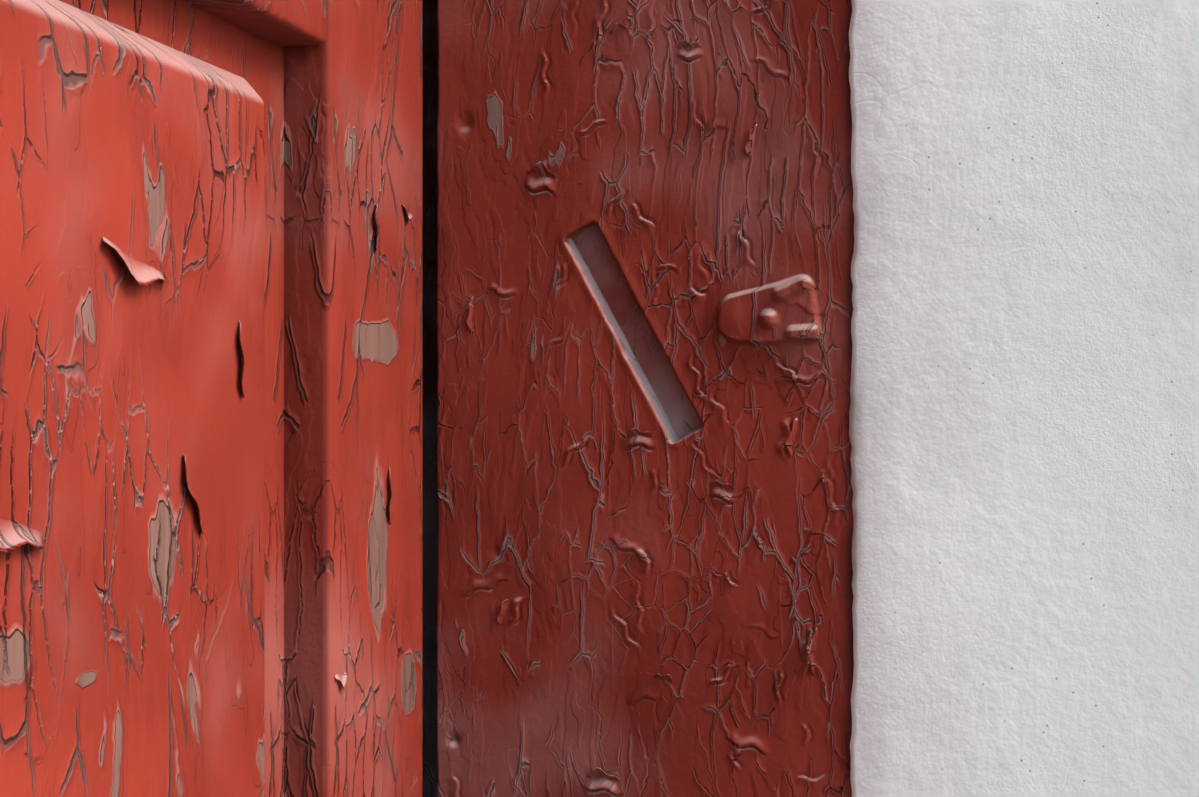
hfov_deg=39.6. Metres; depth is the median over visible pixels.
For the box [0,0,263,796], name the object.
door panel field
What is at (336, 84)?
door leaf
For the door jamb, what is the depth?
0.45 m
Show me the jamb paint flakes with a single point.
(544, 171)
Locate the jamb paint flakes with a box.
[466,23,817,781]
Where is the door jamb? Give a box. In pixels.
[422,0,853,796]
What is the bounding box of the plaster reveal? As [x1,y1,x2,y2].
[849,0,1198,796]
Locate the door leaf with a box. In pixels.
[0,0,421,796]

